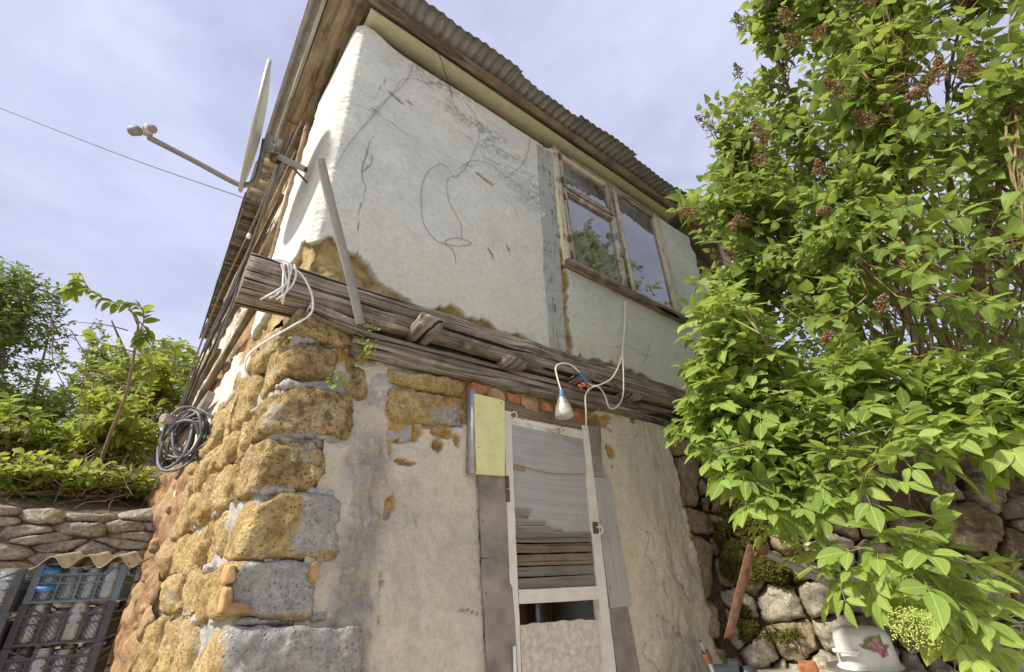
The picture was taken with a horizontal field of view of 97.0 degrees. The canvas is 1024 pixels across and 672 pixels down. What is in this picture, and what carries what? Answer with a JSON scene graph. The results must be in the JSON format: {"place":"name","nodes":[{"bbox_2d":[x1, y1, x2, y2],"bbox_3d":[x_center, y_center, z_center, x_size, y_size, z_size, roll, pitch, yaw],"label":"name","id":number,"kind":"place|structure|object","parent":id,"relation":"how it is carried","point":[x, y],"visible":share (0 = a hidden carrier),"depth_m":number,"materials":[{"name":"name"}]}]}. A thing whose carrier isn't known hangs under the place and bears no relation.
{"place":"outdoors","nodes":[
{"label":"outdoors","id":0,"kind":"place"},
{"bbox_2d":[0,426,165,518],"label":"bank","id":1,"kind":"structure","parent":0,"point":[64,507],"depth_m":4.31,"materials":[{"name":"soil"}]},
{"bbox_2d":[0,256,78,412],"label":"tree","id":2,"kind":"object","parent":1,"relation":"on","point":[14,325],"visible":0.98,"depth_m":11.16,"materials":[{"name":"green plant"}]},
{"bbox_2d":[0,392,102,469],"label":"hedge bush","id":3,"kind":"object","parent":1,"relation":"on","point":[33,438],"visible":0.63,"depth_m":4.85,"materials":[{"name":"green plant"}]},
{"bbox_2d":[0,340,124,428],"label":"tree","id":4,"kind":"object","parent":1,"relation":"on","point":[48,403],"visible":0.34,"depth_m":12.59,"materials":[{"name":"green plant"}]},
{"bbox_2d":[0,443,159,511],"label":"dry roots","id":5,"kind":"object","parent":1,"relation":"on","point":[111,497],"visible":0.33,"depth_m":4.46,"materials":[{"name":"brown plant"}]},
{"bbox_2d":[0,443,160,502],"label":"hedge bush","id":6,"kind":"object","parent":1,"relation":"on","point":[17,477],"visible":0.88,"depth_m":4.32,"materials":[{"name":"green plant"}]},
{"bbox_2d":[37,380,169,470],"bbox_3d":[-4.516,1.122,5.372,1.415,0.962,1.343,18,-35,-33],"label":"hedge bush","id":7,"kind":"object","parent":1,"relation":"on","point":[124,441],"visible":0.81,"depth_m":5.12,"materials":[{"name":"green plant"}]},
{"bbox_2d":[49,318,199,421],"bbox_3d":[-12.254,2.886,14.223,4.696,6.539,4.589,18,-35,-33],"label":"tree","id":8,"kind":"object","parent":1,"relation":"on","point":[106,358],"visible":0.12,"depth_m":14.38,"materials":[{"name":"green plant"}]},
{"bbox_2d":[51,273,199,468],"bbox_3d":[-3.901,0.331,4.261,1.852,1.607,1.057,-20,-33,29],"label":"sapling","id":9,"kind":"object","parent":1,"relation":"on","point":[75,290],"visible":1,"depth_m":4.29,"materials":[{"name":"green plant"}]},
{"bbox_2d":[71,338,199,442],"bbox_3d":[-5.531,0.834,6.948,1.895,1.621,1.979,-22,-34,31],"label":"hedge bush","id":10,"kind":"object","parent":1,"relation":"on","point":[160,388],"visible":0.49,"depth_m":6.75,"materials":[{"name":"green plant"}]},
{"bbox_2d":[0,0,1023,443],"label":"sky","id":11,"kind":"structure","parent":0,"point":[639,71],"materials":[{"name":"blue"}]},
{"bbox_2d":[697,442,975,503],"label":"bank","id":12,"kind":"structure","parent":0,"point":[899,479],"depth_m":3.08,"materials":[{"name":"soil"}]},
{"bbox_2d":[717,239,730,267],"bbox_3d":[2.628,0.142,4.873,0.119,3.042,0.103,18,-35,-33],"label":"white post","id":13,"kind":"object","parent":12,"relation":"on","point":[723,254],"visible":0.1,"depth_m":5.50,"materials":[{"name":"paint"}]},
{"bbox_2d":[664,0,1023,440],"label":"lilac bush","id":14,"kind":"object","parent":12,"relation":"on","point":[863,84],"visible":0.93,"depth_m":2.45,"materials":[{"name":"green plant"}]},
{"bbox_2d":[756,666,959,671],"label":"ground","id":15,"kind":"structure","parent":0,"point":[770,669],"depth_m":2.75,"materials":[{"name":"brown soil"}]},
{"bbox_2d":[699,640,714,671],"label":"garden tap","id":16,"kind":"object","parent":15,"relation":"on","point":[706,656],"visible":0.97,"depth_m":2.44,"materials":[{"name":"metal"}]},
{"bbox_2d":[714,658,756,671],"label":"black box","id":17,"kind":"object","parent":15,"relation":"on","point":[732,665],"visible":1,"depth_m":2.32,"materials":[{"name":"plastic"}]},
{"bbox_2d":[798,660,818,671],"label":"loose brick","id":18,"kind":"object","parent":15,"relation":"on","point":[807,665],"visible":1,"depth_m":2.36,"materials":[{"name":"orange brick"}]},
{"bbox_2d":[668,424,1023,671],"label":"retaining wall","id":19,"kind":"structure","parent":15,"relation":"on","point":[780,624],"depth_m":2.92,"materials":[{"name":"stone"}]},
{"bbox_2d":[663,279,1023,548],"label":"elder bush","id":20,"kind":"object","parent":19,"relation":"on","point":[748,443],"visible":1,"depth_m":1.96,"materials":[{"name":"green plant"}]},
{"bbox_2d":[746,493,1023,671],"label":"elder shoot","id":21,"kind":"object","parent":20,"relation":"attached to","point":[921,611],"visible":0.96,"depth_m":1.56,"materials":[{"name":"green plant"}]},
{"bbox_2d":[840,456,1023,537],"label":"dry stalks","id":22,"kind":"object","parent":19,"relation":"on","point":[982,489],"visible":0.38,"depth_m":2.71,"materials":[{"name":"brown plant"}]},
{"bbox_2d":[980,551,1019,568],"bbox_3d":[2.511,1.150,2.330,0.250,0.087,0.037,10,-31,-21],"label":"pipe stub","id":23,"kind":"object","parent":19,"relation":"attached to","point":[984,553],"visible":0.32,"depth_m":2.32,"materials":[{"name":"metal"}]},
{"bbox_2d":[964,639,1023,671],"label":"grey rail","id":24,"kind":"object","parent":15,"relation":"on","point":[1019,666],"visible":0.03,"depth_m":1.95,"materials":[{"name":"grey metal"}]},
{"bbox_2d":[1011,615,1023,651],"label":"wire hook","id":25,"kind":"object","parent":24,"relation":"attached to","point":[1017,622],"visible":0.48,"depth_m":1.90,"materials":[{"name":"metal"}]},
{"bbox_3d":[1.744,1.705,2.144,0.316,0.188,0.316,18,-35,-33],"label":"enamel basin","id":26,"kind":"object","parent":15,"relation":"on","visible":0},
{"bbox_2d":[826,661,920,671],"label":"steel tray","id":27,"kind":"object","parent":26,"relation":"on","point":[832,666],"visible":0.41,"depth_m":2.17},
{"bbox_2d":[832,625,905,671],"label":"enamel pot","id":28,"kind":"object","parent":27,"relation":"on","point":[865,648],"visible":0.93,"depth_m":2.15,"materials":[{"name":"white metal"}]},
{"bbox_3d":[-2.869,1.898,2.178,0.408,0.192,0.568,16,-34,-30],"label":"plastic crate","id":29,"kind":"object","parent":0,"visible":0},
{"bbox_3d":[-2.872,1.729,2.274,0.408,0.192,0.568,16,-34,-30],"label":"plastic crate","id":30,"kind":"object","parent":29,"relation":"on","visible":0},
{"bbox_2d":[0,612,33,650],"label":"plastic crate","id":31,"kind":"object","parent":30,"relation":"on","point":[5,625],"visible":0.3,"depth_m":2.33,"materials":[{"name":"black plastic"}]},
{"bbox_2d":[0,569,31,611],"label":"plastic crate","id":32,"kind":"object","parent":31,"relation":"on","point":[13,599],"visible":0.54,"depth_m":2.37,"materials":[{"name":"grey plastic"}]},
{"bbox_2d":[0,575,14,588],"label":"glass jar","id":33,"kind":"object","parent":32,"relation":"in","point":[5,578],"visible":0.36,"depth_m":2.44,"materials":[{"name":"clear glass"}]},
{"bbox_2d":[0,568,17,608],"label":"glass jar","id":34,"kind":"object","parent":32,"relation":"in","point":[2,571],"visible":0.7,"depth_m":2.40,"materials":[{"name":"clear glass"}]},
{"bbox_2d":[0,576,26,597],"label":"glass jar","id":35,"kind":"object","parent":32,"relation":"in","point":[7,583],"visible":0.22,"depth_m":2.50,"materials":[{"name":"glass"}]},
{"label":"terrace","id":36,"kind":"structure","parent":0,"visible":0},
{"bbox_2d":[0,504,155,671],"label":"dry stone wall","id":37,"kind":"structure","parent":36,"relation":"on","point":[29,538],"depth_m":3.79,"materials":[{"name":"stone"}]},
{"bbox_3d":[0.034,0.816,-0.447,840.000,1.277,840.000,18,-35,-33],"label":"terrain","id":38,"kind":"structure","parent":0,"visible":0},
{"bbox_2d":[109,0,757,671],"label":"house","id":39,"kind":"structure","parent":38,"relation":"on","point":[433,484],"depth_m":2.61,"materials":[{"name":"beige paint"}]},
{"bbox_2d":[0,108,242,197],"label":"overhead wire","id":40,"kind":"object","parent":39,"relation":"attached to","point":[124,156],"visible":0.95,"depth_m":6.10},
{"bbox_2d":[156,406,213,479],"bbox_3d":[-2.196,0.744,3.064,0.361,0.483,0.412,11,-31,-23],"label":"cable coil","id":41,"kind":"object","parent":39,"relation":"hanging from","point":[201,428],"visible":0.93,"depth_m":2.98,"materials":[{"name":"grey plastic"}]},
{"bbox_2d":[127,59,307,192],"bbox_3d":[-1.729,-1.285,2.835,0.851,0.802,0.568,-8,-29,11],"label":"satellite dish","id":42,"kind":"object","parent":39,"relation":"attached to","point":[272,144],"visible":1,"depth_m":2.67,"materials":[{"name":"metal"}]},
{"bbox_2d":[175,164,277,415],"bbox_3d":[-3.136,-0.274,4.806,0.058,1.494,3.406,20,-36,-35],"label":"wall cable","id":43,"kind":"object","parent":39,"relation":"attached to","point":[243,244],"depth_m":4.69,"materials":[{"name":"black plastic"}]},
{"bbox_2d":[178,174,276,413],"bbox_3d":[-2.888,-0.077,4.401,0.054,1.656,2.909,20,-36,-35],"label":"wall cable","id":44,"kind":"object","parent":39,"relation":"attached to","point":[237,277],"depth_m":4.23,"materials":[{"name":"black plastic"}]},
{"bbox_2d":[168,132,293,449],"bbox_3d":[-2.710,-0.272,4.311,0.056,2.094,2.809,20,-36,-35],"label":"wall cable","id":45,"kind":"object","parent":39,"relation":"attached to","point":[286,148],"depth_m":4.43,"materials":[{"name":"black plastic"}]},
{"bbox_2d":[181,151,284,411],"bbox_3d":[-2.690,-0.307,4.275,0.055,1.776,2.509,20,-36,-35],"label":"wall cable","id":46,"kind":"object","parent":39,"relation":"attached to","point":[240,276],"depth_m":4.35,"materials":[{"name":"grey plastic"}]},
{"bbox_2d":[185,121,302,417],"bbox_3d":[-2.606,-0.404,4.263,0.056,2.059,2.711,20,-36,-35],"label":"wall cable","id":47,"kind":"object","parent":39,"relation":"attached to","point":[238,284],"depth_m":4.22,"materials":[{"name":"grey plastic"}]},
{"bbox_2d":[260,258,291,299],"bbox_3d":[-1.038,-0.253,2.001,0.104,0.218,0.027,1,-29,-6],"label":"white cable","id":48,"kind":"object","parent":39,"relation":"attached to","point":[275,291],"visible":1,"depth_m":1.99,"materials":[{"name":"white plastic"}]},
{"bbox_2d":[269,264,286,298],"bbox_3d":[-1.027,-0.242,1.994,0.064,0.170,0.032,-5,-29,5],"label":"white cable","id":49,"kind":"object","parent":39,"relation":"attached to","point":[280,290],"visible":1,"depth_m":1.99,"materials":[{"name":"white plastic"}]},
{"bbox_2d":[244,259,313,380],"bbox_3d":[-0.973,-0.066,1.937,0.209,0.594,0.031,18,-35,-33],"label":"white cable","id":50,"kind":"object","parent":39,"relation":"attached to","point":[275,335],"visible":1,"depth_m":1.92,"materials":[{"name":"white plastic"}]},
{"bbox_2d":[268,337,291,360],"bbox_3d":[-0.985,0.044,1.893,0.090,0.102,0.075,-14,-31,21],"label":"weed","id":51,"kind":"object","parent":39,"relation":"on","point":[283,345],"visible":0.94,"depth_m":1.91,"materials":[{"name":"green plant"}]},
{"bbox_2d":[276,264,289,299],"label":"white cable","id":52,"kind":"object","parent":39,"relation":"attached to","point":[287,287],"visible":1,"depth_m":2.01,"materials":[{"name":"white plastic"}]},
{"bbox_2d":[281,263,284,301],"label":"white cable","id":53,"kind":"object","parent":39,"relation":"attached to","point":[282,291],"visible":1,"depth_m":2.00,"materials":[{"name":"white plastic"}]},
{"bbox_2d":[282,264,296,303],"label":"white cable","id":54,"kind":"object","parent":39,"relation":"attached to","point":[292,284],"visible":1,"depth_m":2.01,"materials":[{"name":"white plastic"}]},
{"bbox_2d":[326,370,348,388],"bbox_3d":[-0.768,0.204,1.992,0.072,0.094,0.093,-6,-29,6],"label":"weed","id":55,"kind":"object","parent":39,"relation":"on","point":[338,377],"visible":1,"depth_m":1.98,"materials":[{"name":"green plant"}]},
{"bbox_2d":[315,158,364,323],"bbox_3d":[-0.794,-0.429,2.105,0.044,0.623,0.501,-9,-29,12],"label":"grey pipe","id":56,"kind":"object","parent":39,"relation":"attached to","point":[338,234],"visible":1,"depth_m":2.09,"materials":[{"name":"grey metal"}]},
{"bbox_2d":[353,330,377,363],"bbox_3d":[-0.678,0.060,2.120,0.101,0.173,0.090,0,-29,-5],"label":"weed","id":57,"kind":"object","parent":39,"relation":"on","point":[365,346],"visible":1,"depth_m":2.12,"materials":[{"name":"green plant"}]},
{"bbox_2d":[357,321,380,332],"bbox_3d":[-0.680,-0.045,2.153,0.078,0.043,0.096,-7,-29,9],"label":"weed","id":58,"kind":"object","parent":39,"relation":"on","point":[369,326],"visible":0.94,"depth_m":2.17,"materials":[{"name":"green plant"}]},
{"bbox_2d":[336,58,414,165],"bbox_3d":[-0.856,-1.516,2.965,0.377,1.414,0.003,18,-35,-33],"label":"loose wire","id":59,"kind":"object","parent":39,"relation":"attached to","point":[375,112],"visible":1,"depth_m":2.90,"materials":[{"name":"grey metal"}]},
{"bbox_2d":[431,40,452,97],"bbox_3d":[-0.598,-2.147,3.439,0.047,0.511,0.467,-21,-34,31],"label":"loose wire","id":60,"kind":"object","parent":39,"relation":"attached to","point":[443,68],"visible":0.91,"depth_m":3.50,"materials":[{"name":"grey metal"}]},
{"bbox_2d":[421,103,479,260],"bbox_3d":[-0.411,-1.171,3.162,0.443,1.612,0.002,18,-35,-33],"label":"loose wire","id":61,"kind":"object","parent":39,"relation":"attached to","point":[421,200],"visible":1,"depth_m":2.87,"materials":[{"name":"grey metal"}]},
{"bbox_2d":[460,131,530,177],"bbox_3d":[-0.101,-1.503,3.623,0.718,0.964,0.002,18,-35,-33],"label":"loose wire","id":62,"kind":"object","parent":39,"relation":"attached to","point":[496,168],"visible":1,"depth_m":3.48,"materials":[{"name":"grey metal"}]},
{"bbox_2d":[466,389,639,671],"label":"door","id":63,"kind":"structure","parent":39,"relation":"in","point":[539,482],"depth_m":2.37,"materials":[{"name":"white paint"}]},
{"bbox_2d":[555,301,626,426],"bbox_3d":[0.595,0.099,3.201,0.962,1.172,0.109,23,-38,-38],"label":"hanging lamp","id":64,"kind":"object","parent":39,"relation":"hanging from","point":[562,407],"visible":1,"depth_m":2.91,"materials":[{"name":"plastic"}]},
{"bbox_2d":[551,146,688,323],"bbox_3d":[1.015,-0.926,4.277,1.604,1.424,0.133,18,-35,-33],"label":"window","id":65,"kind":"structure","parent":39,"relation":"in","point":[609,238],"depth_m":4.20,"materials":[{"name":"paint"}]},
{"bbox_2d":[724,543,754,640],"bbox_3d":[1.255,1.401,2.495,0.276,0.462,0.038,-16,-31,23],"label":"angle iron","id":66,"kind":"object","parent":38,"relation":"on","point":[739,592],"visible":0.98,"depth_m":2.48,"materials":[{"name":"brown metal"}]},
{"bbox_2d":[766,550,849,596],"bbox_3d":[1.669,1.329,2.518,0.590,0.341,0.060,-1,-29,-3],"label":"rusty pipe","id":67,"kind":"object","parent":66,"relation":"attached to","point":[778,558],"visible":0.43,"depth_m":2.52,"materials":[{"name":"metal"}]},
{"bbox_2d":[749,540,768,555],"bbox_3d":[1.389,1.192,2.550,0.098,0.080,0.052,4,-29,-12],"label":"pipe collar","id":68,"kind":"object","parent":67,"relation":"attached to","point":[763,549],"visible":0.77,"depth_m":2.53,"materials":[{"name":"metal"}]},
{"bbox_3d":[-2.555,2.010,2.469,0.408,0.192,0.568,15,-33,-28],"label":"plastic crate","id":69,"kind":"object","parent":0,"visible":0},
{"bbox_2d":[0,635,115,671],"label":"plastic crate","id":70,"kind":"object","parent":69,"relation":"on","point":[98,659],"visible":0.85,"depth_m":2.43,"materials":[{"name":"black plastic"}]},
{"bbox_2d":[4,655,27,671],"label":"glass jar","id":71,"kind":"object","parent":70,"relation":"in","point":[11,657],"visible":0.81,"depth_m":2.35,"materials":[{"name":"glass"}]},
{"bbox_2d":[6,647,35,671],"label":"glass jar","id":72,"kind":"object","parent":70,"relation":"in","point":[18,650],"visible":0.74,"depth_m":2.43,"materials":[{"name":"glass"}]},
{"bbox_2d":[25,647,55,671],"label":"glass jar","id":73,"kind":"object","parent":70,"relation":"on","point":[51,649],"visible":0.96,"depth_m":2.41,"materials":[{"name":"clear glass"}]},
{"bbox_2d":[29,651,54,671],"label":"glass jar","id":74,"kind":"object","parent":70,"relation":"on","point":[38,654],"visible":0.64,"depth_m":2.45,"materials":[{"name":"clear glass"}]},
{"bbox_2d":[47,648,74,671],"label":"glass jar","id":75,"kind":"object","parent":70,"relation":"on","point":[71,650],"visible":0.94,"depth_m":2.44,"materials":[{"name":"clear glass"}]},
{"bbox_2d":[51,643,78,671],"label":"glass jar","id":76,"kind":"object","parent":70,"relation":"on","point":[74,645],"visible":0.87,"depth_m":2.52,"materials":[{"name":"clear glass"}]},
{"bbox_2d":[3,600,126,647],"bbox_3d":[-2.571,1.670,2.654,0.408,0.192,0.568,15,-33,-28],"label":"plastic crate","id":77,"kind":"object","parent":70,"relation":"on","point":[109,622],"visible":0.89,"depth_m":2.48,"materials":[{"name":"black plastic"}]},
{"bbox_2d":[14,603,50,644],"bbox_3d":[-2.568,1.539,2.432,0.102,0.185,0.100,19,-35,-34],"label":"glass jar","id":78,"kind":"object","parent":77,"relation":"in","point":[47,605],"visible":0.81,"depth_m":2.46,"materials":[{"name":"glass"}]},
{"bbox_2d":[18,603,52,642],"bbox_3d":[-2.618,1.575,2.494,0.100,0.185,0.102,-10,-30,13],"label":"glass jar","id":79,"kind":"object","parent":77,"relation":"in","point":[24,628],"visible":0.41,"depth_m":2.50,"materials":[{"name":"clear glass"}]},
{"bbox_2d":[38,610,67,642],"bbox_3d":[-2.488,1.577,2.463,0.087,0.144,0.085,-24,-35,34],"label":"glass jar","id":80,"kind":"object","parent":77,"relation":"in","point":[49,618],"visible":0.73,"depth_m":2.46,"materials":[{"name":"clear glass"}]},
{"bbox_2d":[43,607,70,640],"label":"glass jar","id":81,"kind":"object","parent":77,"relation":"in","point":[51,620],"visible":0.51,"depth_m":2.54,"materials":[{"name":"clear glass"}]},
{"bbox_2d":[58,601,91,640],"bbox_3d":[-2.416,1.575,2.510,0.100,0.185,0.102,-7,-29,9],"label":"glass jar","id":82,"kind":"object","parent":77,"relation":"in","point":[71,609],"visible":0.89,"depth_m":2.53,"materials":[{"name":"clear glass"}]},
{"bbox_2d":[63,607,91,638],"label":"glass jar","id":83,"kind":"object","parent":77,"relation":"in","point":[77,609],"visible":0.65,"depth_m":2.58,"materials":[{"name":"clear glass"}]},
{"bbox_2d":[22,563,137,603],"bbox_3d":[-2.576,1.500,2.749,0.408,0.192,0.568,15,-33,-28],"label":"plastic crate","id":84,"kind":"object","parent":77,"relation":"on","point":[123,584],"visible":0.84,"depth_m":2.57,"materials":[{"name":"grey plastic"}]},
{"bbox_2d":[33,569,62,600],"bbox_3d":[-2.574,1.380,2.517,0.086,0.158,0.085,-22,-34,32],"label":"glass jar","id":85,"kind":"object","parent":84,"relation":"in","point":[51,596],"visible":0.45,"depth_m":2.52,"materials":[{"name":"clear glass"}]},
{"bbox_2d":[36,582,55,591],"bbox_3d":[-2.552,1.373,2.482,0.080,0.016,0.079,18,-6,-33],"label":"jar lid","id":86,"kind":"object","parent":85,"relation":"on","point":[42,588],"visible":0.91,"depth_m":2.46,"materials":[{"name":"blue plastic"}]},
{"bbox_2d":[42,565,61,573],"bbox_3d":[-2.557,1.298,2.522,0.080,0.016,0.079,18,-6,-33],"label":"jar lid","id":87,"kind":"object","parent":85,"relation":"on","point":[55,569],"visible":0.95,"depth_m":2.51,"materials":[{"name":"blue plastic"}]},
{"bbox_2d":[36,568,66,599],"bbox_3d":[-2.624,1.412,2.582,0.100,0.168,0.102,-26,-36,36],"label":"glass jar","id":88,"kind":"object","parent":84,"relation":"in","point":[64,570],"visible":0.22,"depth_m":2.62,"materials":[{"name":"clear glass"}]},
{"bbox_2d":[39,567,69,599],"bbox_3d":[-2.673,1.453,2.657,0.093,0.172,0.094,-4,-29,2],"label":"glass jar","id":89,"kind":"object","parent":84,"relation":"on","point":[48,579],"visible":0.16,"depth_m":2.63,"materials":[{"name":"glass"}]},
{"bbox_2d":[55,568,83,599],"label":"glass jar","id":90,"kind":"object","parent":84,"relation":"on","point":[69,570],"visible":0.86,"depth_m":2.57,"materials":[{"name":"glass"}]},
{"bbox_2d":[59,572,84,598],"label":"glass jar","id":91,"kind":"object","parent":84,"relation":"in","point":[67,579],"visible":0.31,"depth_m":2.62,"materials":[{"name":"clear glass"}]},
{"bbox_2d":[62,570,87,598],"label":"glass jar","id":92,"kind":"object","parent":84,"relation":"on","point":[65,590],"visible":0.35,"depth_m":2.70,"materials":[{"name":"glass"}]},
{"bbox_2d":[76,568,103,598],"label":"glass jar","id":93,"kind":"object","parent":84,"relation":"in","point":[89,571],"visible":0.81,"depth_m":2.61,"materials":[{"name":"clear glass"}]},
{"bbox_2d":[30,551,150,568],"bbox_3d":[-2.546,1.375,2.793,0.470,0.072,0.587,14,-27,-27],"label":"corrugated cover","id":94,"kind":"object","parent":84,"relation":"on","point":[98,560],"visible":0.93,"depth_m":2.69,"materials":[{"name":"beige plastic"}]},
{"bbox_2d":[80,566,106,598],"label":"glass jar","id":95,"kind":"object","parent":84,"relation":"in","point":[105,568],"visible":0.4,"depth_m":2.68,"materials":[{"name":"clear glass"}]},
{"bbox_2d":[82,565,108,598],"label":"glass jar","id":96,"kind":"object","parent":84,"relation":"in","point":[90,576],"visible":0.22,"depth_m":2.75,"materials":[{"name":"clear glass"}]},
{"bbox_2d":[95,562,124,598],"bbox_3d":[-2.340,1.427,2.649,0.100,0.185,0.102,-21,-34,30],"label":"glass jar","id":97,"kind":"object","parent":84,"relation":"in","point":[110,564],"visible":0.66,"depth_m":2.66,"materials":[{"name":"clear glass"}]},
{"bbox_2d":[101,567,120,597],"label":"glass jar","id":98,"kind":"object","parent":84,"relation":"on","point":[108,580],"visible":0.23,"depth_m":2.78,"materials":[{"name":"glass"}]},
{"bbox_2d":[100,563,121,597],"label":"glass jar","id":99,"kind":"object","parent":84,"relation":"in","point":[109,571],"visible":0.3,"depth_m":2.73,"materials":[{"name":"clear glass"}]},
{"bbox_2d":[80,606,106,639],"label":"glass jar","id":100,"kind":"object","parent":77,"relation":"in","point":[90,615],"visible":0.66,"depth_m":2.54,"materials":[{"name":"clear glass"}]},
{"bbox_2d":[84,603,107,637],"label":"glass jar","id":101,"kind":"object","parent":77,"relation":"in","point":[91,618],"visible":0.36,"depth_m":2.62,"materials":[{"name":"clear glass"}]},
{"bbox_2d":[70,646,92,671],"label":"glass jar","id":102,"kind":"object","parent":70,"relation":"in","point":[81,648],"visible":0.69,"depth_m":2.47,"materials":[{"name":"clear glass"}]},
{"bbox_2d":[74,642,93,670],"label":"glass jar","id":103,"kind":"object","parent":70,"relation":"on","point":[84,644],"visible":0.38,"depth_m":2.54,"materials":[{"name":"clear glass"}]}
]}

